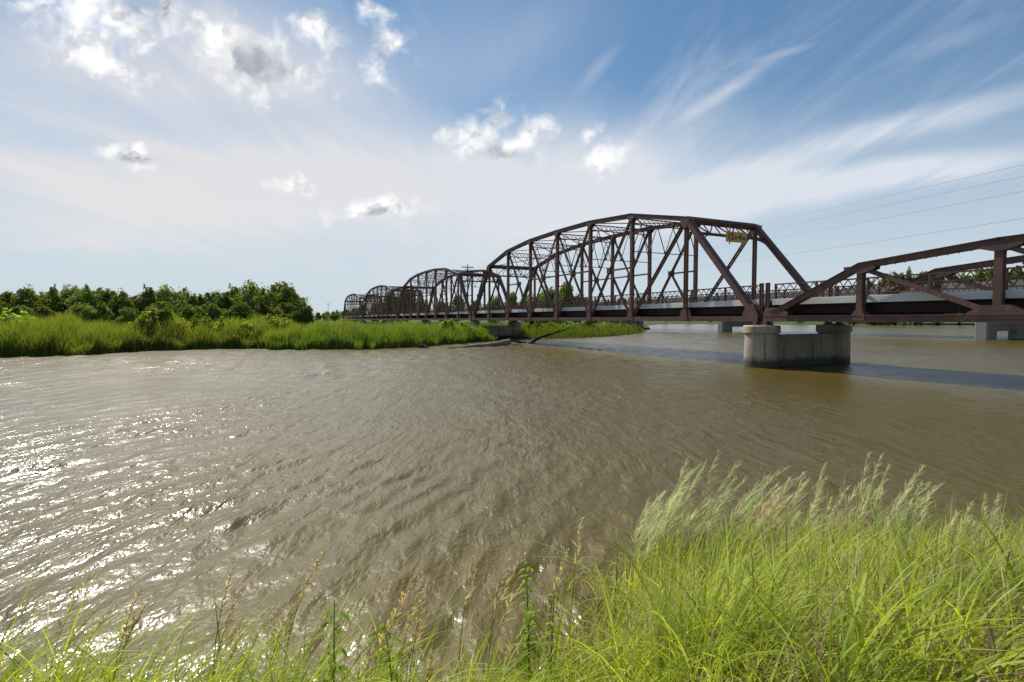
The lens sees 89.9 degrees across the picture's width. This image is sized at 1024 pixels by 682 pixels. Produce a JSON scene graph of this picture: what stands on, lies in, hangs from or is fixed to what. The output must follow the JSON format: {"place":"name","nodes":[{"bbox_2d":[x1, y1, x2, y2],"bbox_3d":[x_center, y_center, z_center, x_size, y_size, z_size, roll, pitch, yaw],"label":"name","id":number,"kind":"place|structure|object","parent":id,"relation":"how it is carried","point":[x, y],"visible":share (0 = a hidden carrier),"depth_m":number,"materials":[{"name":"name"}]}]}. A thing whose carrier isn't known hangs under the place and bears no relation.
{"place":"outdoors","nodes":[
{"label":"outdoors","id":0,"kind":"place"},
{"bbox_2d":[0,324,1023,681],"bbox_3d":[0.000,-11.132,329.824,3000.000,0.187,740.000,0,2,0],"label":"water","id":1,"kind":"structure","parent":0,"point":[276,472],"depth_m":9.73,"materials":[{"name":"brown liquid"}]},
{"bbox_2d":[435,339,523,348],"bbox_3d":[-2.402,0.383,50.044,5.678,0.866,9.719,2,3,44],"label":"driftwood log","id":2,"kind":"object","parent":1,"relation":"in","point":[503,342],"visible":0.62,"depth_m":53.24,"materials":[{"name":"wood"}]},
{"bbox_2d":[743,321,852,367],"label":"bridge pier","id":3,"kind":"structure","parent":1,"relation":"in","point":[767,344],"depth_m":30.59,"materials":[{"name":"concrete"}]},
{"bbox_2d":[472,213,832,321],"bbox_3d":[7.561,-6.594,52.628,7.160,8.996,47.108,-1,3,-25],"label":"truss span","id":4,"kind":"object","parent":3,"relation":"on","point":[744,308],"visible":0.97,"depth_m":43.36,"materials":[{"name":"brown paint"}]},
{"bbox_2d":[726,226,746,244],"bbox_3d":[15.551,-7.317,35.537,2.000,1.250,0.102,-1,3,-25],"label":"clearance sign","id":5,"kind":"object","parent":4,"relation":"hanging from","point":[738,237],"visible":1,"depth_m":35.50,"materials":[{"name":"metal"}]},
{"bbox_2d":[763,234,1023,322],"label":"pony truss span","id":6,"kind":"object","parent":3,"relation":"on","point":[995,302],"visible":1,"depth_m":23.84,"materials":[{"name":"brown paint"}]},
{"bbox_2d":[0,0,1023,316],"label":"sky","id":7,"kind":"structure","parent":0,"point":[334,150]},
{"bbox_2d":[11,320,1022,681],"bbox_3d":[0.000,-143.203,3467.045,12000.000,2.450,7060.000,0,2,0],"label":"ground","id":8,"kind":"structure","parent":0,"point":[645,324],"depth_m":277.41,"materials":[{"name":"brown soil"}]},
{"bbox_2d":[0,290,13,315],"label":"broadleaf tree","id":9,"kind":"object","parent":8,"relation":"on","point":[6,295],"visible":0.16,"depth_m":148.66,"materials":[{"name":"green plant"}]},
{"bbox_2d":[0,308,35,327],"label":"willow bush","id":10,"kind":"object","parent":8,"relation":"on","point":[16,317],"visible":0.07,"depth_m":43.67,"materials":[{"name":"green plant"}]},
{"bbox_2d":[9,305,27,315],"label":"broadleaf tree","id":11,"kind":"object","parent":8,"relation":"on","point":[17,309],"visible":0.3,"depth_m":132.82,"materials":[{"name":"green plant"}]},
{"bbox_2d":[6,283,55,312],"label":"broadleaf tree","id":12,"kind":"object","parent":8,"relation":"on","point":[29,298],"visible":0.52,"depth_m":143.40,"materials":[{"name":"green plant"}]},
{"bbox_2d":[25,304,56,320],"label":"broadleaf tree","id":13,"kind":"object","parent":8,"relation":"on","point":[42,310],"visible":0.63,"depth_m":127.04,"materials":[{"name":"green plant"}]},
{"bbox_2d":[40,283,68,317],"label":"broadleaf tree","id":14,"kind":"object","parent":8,"relation":"on","point":[53,292],"visible":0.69,"depth_m":150.74,"materials":[{"name":"green plant"}]},
{"bbox_2d":[11,571,119,681],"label":"seed grass","id":15,"kind":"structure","parent":8,"relation":"on","point":[100,622],"depth_m":3.67,"materials":[{"name":"plant"}]},
{"bbox_2d":[50,283,80,313],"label":"broadleaf tree","id":16,"kind":"object","parent":8,"relation":"on","point":[70,291],"visible":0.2,"depth_m":153.88,"materials":[{"name":"green plant"}]},
{"bbox_2d":[60,284,108,310],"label":"broadleaf tree","id":17,"kind":"object","parent":8,"relation":"on","point":[85,294],"visible":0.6,"depth_m":147.98,"materials":[{"name":"green plant"}]},
{"bbox_2d":[64,302,106,323],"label":"broadleaf tree","id":18,"kind":"object","parent":8,"relation":"on","point":[85,311],"visible":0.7,"depth_m":132.69,"materials":[{"name":"green plant"}]},
{"bbox_2d":[93,302,116,325],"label":"broadleaf tree","id":19,"kind":"object","parent":8,"relation":"on","point":[104,311],"visible":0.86,"depth_m":135.25,"materials":[{"name":"green plant"}]},
{"bbox_2d":[94,287,115,322],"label":"broadleaf tree","id":20,"kind":"object","parent":8,"relation":"on","point":[109,293],"visible":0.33,"depth_m":152.56,"materials":[{"name":"green plant"}]},
{"bbox_2d":[97,287,137,323],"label":"broadleaf tree","id":21,"kind":"object","parent":8,"relation":"on","point":[121,300],"visible":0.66,"depth_m":144.02,"materials":[{"name":"green plant"}]},
{"bbox_2d":[116,306,139,323],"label":"broadleaf tree","id":22,"kind":"object","parent":8,"relation":"on","point":[129,314],"visible":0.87,"depth_m":130.89,"materials":[{"name":"green plant"}]},
{"bbox_2d":[113,587,165,681],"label":"seed grass","id":23,"kind":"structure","parent":8,"relation":"on","point":[134,622],"depth_m":3.38,"materials":[{"name":"plant"}]},
{"bbox_2d":[132,284,160,316],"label":"broadleaf tree","id":24,"kind":"object","parent":8,"relation":"on","point":[142,301],"visible":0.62,"depth_m":147.40,"materials":[{"name":"green plant"}]},
{"bbox_2d":[119,303,190,338],"bbox_3d":[-33.574,-1.443,48.793,5.970,4.248,4.997,-1,3,-31],"label":"willow bush","id":25,"kind":"object","parent":8,"relation":"on","point":[152,316],"visible":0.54,"depth_m":47.62,"materials":[{"name":"green plant"}]},
{"bbox_2d":[145,298,177,316],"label":"broadleaf tree","id":26,"kind":"object","parent":8,"relation":"on","point":[159,305],"visible":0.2,"depth_m":133.15,"materials":[{"name":"green plant"}]},
{"bbox_2d":[148,284,190,317],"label":"broadleaf tree","id":27,"kind":"object","parent":8,"relation":"on","point":[175,300],"visible":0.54,"depth_m":149.84,"materials":[{"name":"green plant"}]},
{"bbox_2d":[0,310,363,356],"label":"reeds","id":28,"kind":"object","parent":8,"relation":"on","point":[19,342],"visible":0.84,"depth_m":43.95,"materials":[{"name":"green plant"}]},
{"bbox_2d":[176,304,197,323],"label":"broadleaf tree","id":29,"kind":"object","parent":8,"relation":"on","point":[184,310],"visible":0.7,"depth_m":130.67,"materials":[{"name":"green plant"}]},
{"bbox_2d":[187,293,206,315],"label":"broadleaf tree","id":30,"kind":"object","parent":8,"relation":"on","point":[199,300],"visible":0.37,"depth_m":150.96,"materials":[{"name":"green plant"}]},
{"bbox_2d":[189,313,213,333],"bbox_3d":[-30.877,-1.145,51.046,3.314,3.239,3.959,0,2,-5],"label":"willow bush","id":31,"kind":"object","parent":8,"relation":"on","point":[205,319],"visible":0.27,"depth_m":50.57,"materials":[{"name":"green plant"}]},
{"bbox_2d":[190,302,225,321],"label":"broadleaf tree","id":32,"kind":"object","parent":8,"relation":"on","point":[211,311],"visible":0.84,"depth_m":128.42,"materials":[{"name":"green plant"}]},
{"bbox_2d":[203,289,215,319],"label":"broadleaf tree","id":33,"kind":"object","parent":8,"relation":"on","point":[208,296],"visible":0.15,"depth_m":154.44,"materials":[{"name":"green plant"}]},
{"bbox_2d":[209,316,236,333],"bbox_3d":[-29.273,-1.065,51.963,4.206,2.973,3.792,0,2,-1],"label":"willow bush","id":34,"kind":"object","parent":8,"relation":"on","point":[219,323],"visible":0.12,"depth_m":51.05,"materials":[{"name":"green plant"}]},
{"bbox_2d":[190,563,256,681],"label":"seed grass","id":35,"kind":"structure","parent":8,"relation":"on","point":[234,601],"depth_m":3.47,"materials":[{"name":"plant"}]},
{"bbox_2d":[213,290,239,320],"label":"broadleaf tree","id":36,"kind":"object","parent":8,"relation":"on","point":[226,301],"visible":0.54,"depth_m":147.98,"materials":[{"name":"green plant"}]},
{"bbox_2d":[226,283,241,302],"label":"broadleaf tree","id":37,"kind":"object","parent":8,"relation":"on","point":[232,291],"visible":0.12,"depth_m":154.85,"materials":[{"name":"green plant"}]},
{"bbox_2d":[220,302,253,322],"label":"broadleaf tree","id":38,"kind":"object","parent":8,"relation":"on","point":[237,310],"visible":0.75,"depth_m":130.10,"materials":[{"name":"green plant"}]},
{"bbox_2d":[224,318,264,341],"bbox_3d":[-26.501,-0.802,51.226,4.917,2.902,4.718,2,3,32],"label":"willow bush","id":39,"kind":"object","parent":8,"relation":"on","point":[243,325],"visible":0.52,"depth_m":50.16,"materials":[{"name":"green plant"}]},
{"bbox_2d":[233,279,271,310],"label":"broadleaf tree","id":40,"kind":"object","parent":8,"relation":"on","point":[249,294],"visible":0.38,"depth_m":149.80,"materials":[{"name":"green plant"}]},
{"bbox_2d":[247,300,274,318],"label":"broadleaf tree","id":41,"kind":"object","parent":8,"relation":"on","point":[261,309],"visible":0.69,"depth_m":129.02,"materials":[{"name":"green plant"}]},
{"bbox_2d":[250,287,279,315],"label":"broadleaf tree","id":42,"kind":"object","parent":8,"relation":"on","point":[269,298],"visible":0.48,"depth_m":145.78,"materials":[{"name":"green plant"}]},
{"bbox_2d":[247,313,299,329],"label":"willow bush","id":43,"kind":"object","parent":8,"relation":"on","point":[281,320],"visible":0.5,"depth_m":94.20,"materials":[{"name":"green plant"}]},
{"bbox_2d":[266,281,288,297],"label":"broadleaf tree","id":44,"kind":"object","parent":8,"relation":"on","point":[278,289],"visible":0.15,"depth_m":156.57,"materials":[{"name":"green plant"}]},
{"bbox_2d":[271,302,296,319],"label":"broadleaf tree","id":45,"kind":"object","parent":8,"relation":"on","point":[283,309],"visible":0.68,"depth_m":134.84,"materials":[{"name":"green plant"}]},
{"bbox_2d":[275,282,311,322],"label":"broadleaf tree","id":46,"kind":"object","parent":8,"relation":"on","point":[289,295],"visible":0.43,"depth_m":151.39,"materials":[{"name":"green plant"}]},
{"bbox_2d":[268,549,326,681],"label":"seed grass","id":47,"kind":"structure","parent":8,"relation":"on","point":[304,587],"depth_m":3.71,"materials":[{"name":"plant"}]},
{"bbox_2d":[289,305,316,324],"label":"broadleaf tree","id":48,"kind":"object","parent":8,"relation":"on","point":[306,316],"visible":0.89,"depth_m":130.80,"materials":[{"name":"green plant"}]},
{"bbox_2d":[294,300,313,320],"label":"broadleaf tree","id":49,"kind":"object","parent":8,"relation":"on","point":[299,304],"visible":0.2,"depth_m":149.34,"materials":[{"name":"green plant"}]},
{"bbox_2d":[313,599,351,681],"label":"leafy weed","id":50,"kind":"object","parent":8,"relation":"on","point":[340,649],"visible":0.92,"depth_m":3.07,"materials":[{"name":"green plant"}]},
{"bbox_2d":[328,310,340,322],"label":"broadleaf tree","id":51,"kind":"object","parent":8,"relation":"on","point":[333,316],"visible":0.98,"depth_m":298.33,"materials":[{"name":"green plant"}]},
{"bbox_2d":[81,321,636,334],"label":"meadow grass","id":52,"kind":"structure","parent":8,"relation":"on","point":[290,325],"depth_m":100.85,"materials":[{"name":"green plant"}]},
{"bbox_2d":[360,320,387,324],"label":"bridge pier","id":53,"kind":"structure","parent":8,"relation":"on","point":[385,321],"depth_m":159.50,"materials":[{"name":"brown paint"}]},
{"bbox_2d":[343,293,383,319],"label":"truss span","id":54,"kind":"object","parent":53,"relation":"on","point":[357,316],"visible":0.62,"depth_m":176.98,"materials":[{"name":"brown paint"}]},
{"bbox_2d":[363,285,424,319],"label":"truss span","id":55,"kind":"object","parent":53,"relation":"on","point":[385,315],"visible":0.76,"depth_m":133.11,"materials":[{"name":"brown paint"}]},
{"bbox_2d":[268,319,499,349],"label":"reeds","id":56,"kind":"object","parent":8,"relation":"on","point":[357,338],"visible":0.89,"depth_m":50.29,"materials":[{"name":"green plant"}]},
{"bbox_2d":[378,291,399,321],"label":"broadleaf tree","id":57,"kind":"object","parent":8,"relation":"on","point":[397,306],"visible":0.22,"depth_m":187.35,"materials":[{"name":"green plant"}]},
{"bbox_2d":[375,623,403,681],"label":"leafy weed","id":58,"kind":"object","parent":8,"relation":"on","point":[383,654],"visible":0.93,"depth_m":2.97,"materials":[{"name":"green plant"}]},
{"bbox_2d":[362,575,423,681],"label":"seed grass","id":59,"kind":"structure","parent":8,"relation":"on","point":[397,613],"depth_m":3.41,"materials":[{"name":"plant"}]},
{"bbox_2d":[396,289,416,321],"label":"broadleaf tree","id":60,"kind":"object","parent":8,"relation":"on","point":[408,299],"visible":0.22,"depth_m":183.17,"materials":[{"name":"green plant"}]},
{"bbox_2d":[400,593,438,681],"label":"seed grass","id":61,"kind":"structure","parent":8,"relation":"on","point":[417,631],"depth_m":3.29,"materials":[{"name":"plant"}]},
{"bbox_2d":[0,550,855,681],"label":"bank grass","id":62,"kind":"structure","parent":8,"relation":"on","point":[680,676],"depth_m":3.15,"materials":[{"name":"green plant"}]},
{"bbox_2d":[438,317,461,332],"bbox_3d":[-7.611,-1.390,62.167,3.989,2.967,3.339,1,3,18],"label":"willow bush","id":63,"kind":"object","parent":8,"relation":"on","point":[450,322],"visible":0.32,"depth_m":61.46,"materials":[{"name":"green plant"}]},
{"bbox_2d":[455,546,524,681],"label":"seed grass","id":64,"kind":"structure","parent":8,"relation":"on","point":[505,614],"depth_m":3.65,"materials":[{"name":"plant"}]},
{"bbox_2d":[482,295,504,323],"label":"broadleaf tree","id":65,"kind":"object","parent":8,"relation":"on","point":[494,301],"visible":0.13,"depth_m":173.74,"materials":[{"name":"green plant"}]},
{"bbox_2d":[466,320,521,335],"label":"bridge pier","id":66,"kind":"structure","parent":8,"relation":"on","point":[514,325],"depth_m":74.36,"materials":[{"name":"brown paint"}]},
{"bbox_2d":[397,268,510,319],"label":"truss span","id":67,"kind":"object","parent":66,"relation":"on","point":[448,313],"visible":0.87,"depth_m":89.61,"materials":[{"name":"brown paint"}]},
{"bbox_2d":[462,548,538,681],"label":"seed grass","id":68,"kind":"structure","parent":8,"relation":"on","point":[509,648],"depth_m":3.65,"materials":[{"name":"plant"}]},
{"bbox_2d":[0,468,1008,681],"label":"arching grass","id":69,"kind":"structure","parent":8,"relation":"on","point":[533,677],"depth_m":3.17,"materials":[{"name":"green plant"}]},
{"bbox_2d":[513,561,543,681],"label":"leafy weed","id":70,"kind":"object","parent":8,"relation":"on","point":[524,635],"visible":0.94,"depth_m":3.37,"materials":[{"name":"green plant"}]},
{"bbox_2d":[523,321,544,332],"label":"willow bush","id":71,"kind":"object","parent":8,"relation":"on","point":[535,324],"visible":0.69,"depth_m":81.17,"materials":[{"name":"green plant"}]},
{"bbox_2d":[532,285,561,322],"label":"broadleaf tree","id":72,"kind":"object","parent":8,"relation":"on","point":[541,296],"visible":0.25,"depth_m":156.11,"materials":[{"name":"green plant"}]},
{"bbox_2d":[539,593,563,681],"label":"leafy weed","id":73,"kind":"object","parent":8,"relation":"on","point":[551,625],"visible":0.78,"depth_m":3.38,"materials":[{"name":"green plant"}]},
{"bbox_2d":[553,282,579,323],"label":"broadleaf tree","id":74,"kind":"object","parent":8,"relation":"on","point":[562,290],"visible":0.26,"depth_m":147.51,"materials":[{"name":"green plant"}]},
{"bbox_2d":[503,321,645,338],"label":"reeds","id":75,"kind":"object","parent":8,"relation":"on","point":[592,331],"visible":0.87,"depth_m":80.20,"materials":[{"name":"green plant"}]},
{"bbox_2d":[542,517,606,669],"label":"seed grass","id":76,"kind":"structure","parent":8,"relation":"on","point":[576,565],"depth_m":4.16,"materials":[{"name":"plant"}]},
{"bbox_2d":[610,543,623,631],"bbox_3d":[0.880,2.158,4.304,0.133,0.944,0.183,-2,3,-39],"label":"leafy weed","id":77,"kind":"object","parent":8,"relation":"on","point":[616,572],"visible":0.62,"depth_m":4.28,"materials":[{"name":"green plant"}]},
{"bbox_2d":[598,321,643,326],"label":"highway pier","id":78,"kind":"structure","parent":8,"relation":"on","point":[640,323],"depth_m":155.82,"materials":[{"name":"concrete"}]},
{"bbox_2d":[610,491,692,602],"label":"plume grass","id":79,"kind":"object","parent":8,"relation":"on","point":[658,516],"depth_m":4.89,"materials":[{"name":"plant"}]},
{"bbox_2d":[626,458,725,578],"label":"plume grass","id":80,"kind":"object","parent":8,"relation":"on","point":[672,509],"depth_m":5.07,"materials":[{"name":"plant"}]},
{"bbox_2d":[664,450,787,586],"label":"plume grass","id":81,"kind":"object","parent":8,"relation":"on","point":[714,510],"depth_m":4.92,"materials":[{"name":"plant"}]},
{"bbox_2d":[717,321,772,331],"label":"highway pier","id":82,"kind":"structure","parent":8,"relation":"on","point":[725,326],"depth_m":111.36,"materials":[{"name":"concrete"}]},
{"bbox_2d":[702,473,829,568],"bbox_3d":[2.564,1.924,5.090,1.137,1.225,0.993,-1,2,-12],"label":"plume grass","id":83,"kind":"object","parent":8,"relation":"on","point":[753,521],"depth_m":5.16,"materials":[{"name":"plant"}]},
{"bbox_2d":[513,480,1023,681],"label":"tall grass","id":84,"kind":"structure","parent":8,"relation":"on","point":[861,644],"depth_m":2.74,"materials":[{"name":"green plant"}]},
{"bbox_2d":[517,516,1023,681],"bbox_3d":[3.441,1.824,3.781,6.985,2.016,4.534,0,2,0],"label":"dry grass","id":85,"kind":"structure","parent":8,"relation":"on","point":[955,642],"depth_m":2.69,"materials":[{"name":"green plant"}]},
{"bbox_2d":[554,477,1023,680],"bbox_3d":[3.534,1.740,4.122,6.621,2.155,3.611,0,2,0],"label":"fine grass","id":86,"kind":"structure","parent":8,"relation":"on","point":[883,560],"depth_m":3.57,"materials":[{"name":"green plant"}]},
{"bbox_2d":[559,549,1023,681],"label":"short grass","id":87,"kind":"structure","parent":8,"relation":"on","point":[933,678],"depth_m":2.52,"materials":[{"name":"green plant"}]},
{"bbox_2d":[745,462,879,560],"bbox_3d":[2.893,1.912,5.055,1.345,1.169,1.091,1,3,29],"label":"plume grass","id":88,"kind":"object","parent":8,"relation":"on","point":[798,491],"depth_m":5.13,"materials":[{"name":"plant"}]},
{"bbox_2d":[856,322,897,324],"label":"broadleaf tree","id":89,"kind":"object","parent":8,"relation":"on","point":[878,323],"visible":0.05,"depth_m":245.60,"materials":[{"name":"green plant"}]},
{"bbox_2d":[877,271,898,286],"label":"broadleaf tree","id":90,"kind":"object","parent":8,"relation":"on","point":[887,281],"visible":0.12,"depth_m":260.84,"materials":[{"name":"green plant"}]},
{"bbox_2d":[928,500,977,548],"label":"plume grass","id":91,"kind":"object","parent":8,"relation":"on","point":[961,520],"depth_m":4.87,"materials":[{"name":"plant"}]},
{"bbox_2d":[966,268,989,281],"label":"broadleaf tree","id":92,"kind":"object","parent":8,"relation":"on","point":[979,273],"visible":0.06,"depth_m":259.31,"materials":[{"name":"green plant"}]},
{"bbox_2d":[974,322,1023,339],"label":"highway pier","id":93,"kind":"structure","parent":8,"relation":"on","point":[986,330],"depth_m":70.95,"materials":[{"name":"concrete"}]},
{"bbox_2d":[430,279,1023,312],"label":"highway bridge","id":94,"kind":"structure","parent":93,"relation":"on","point":[1019,282],"depth_m":85.55,"materials":[{"name":"concrete"}]},
{"bbox_3d":[40.996,-5.090,1.959,2.700,13.900,0.340,-1,3,-25],"label":"utility pole","id":95,"kind":"object","parent":8,"relation":"on","visible":0},
{"bbox_2d":[486,165,1020,267],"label":"power line","id":96,"kind":"object","parent":95,"relation":"attached to","point":[851,203],"visible":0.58,"depth_m":34.24,"materials":[{"name":"metal"}]},
{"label":"utility pole","id":97,"kind":"object","parent":8,"relation":"on","visible":0},
{"bbox_2d":[487,218,1022,283],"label":"power line","id":98,"kind":"object","parent":97,"relation":"attached to","point":[821,249],"visible":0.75,"depth_m":37.00,"materials":[{"name":"metal"}]},
{"bbox_2d":[502,191,1021,274],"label":"power line","id":99,"kind":"object","parent":97,"relation":"attached to","point":[834,227],"visible":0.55,"depth_m":36.44,"materials":[{"name":"metal"}]},
{"bbox_2d":[844,451,909,556],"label":"plume grass","id":100,"kind":"object","parent":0,"point":[869,491],"depth_m":5.07,"materials":[{"name":"plant"}]},
{"bbox_2d":[844,487,922,558],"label":"plume grass","id":101,"kind":"object","parent":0,"point":[905,535],"depth_m":4.95,"materials":[{"name":"plant"}]},
{"bbox_2d":[847,465,932,543],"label":"plume grass","id":102,"kind":"object","parent":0,"point":[899,503],"depth_m":4.97,"materials":[{"name":"plant"}]},
{"bbox_2d":[865,480,944,557],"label":"plume grass","id":103,"kind":"object","parent":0,"point":[915,495],"depth_m":4.98,"materials":[{"name":"plant"}]},
{"bbox_2d":[959,492,1009,553],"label":"plume grass","id":104,"kind":"object","parent":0,"point":[992,519],"depth_m":4.90,"materials":[{"name":"plant"}]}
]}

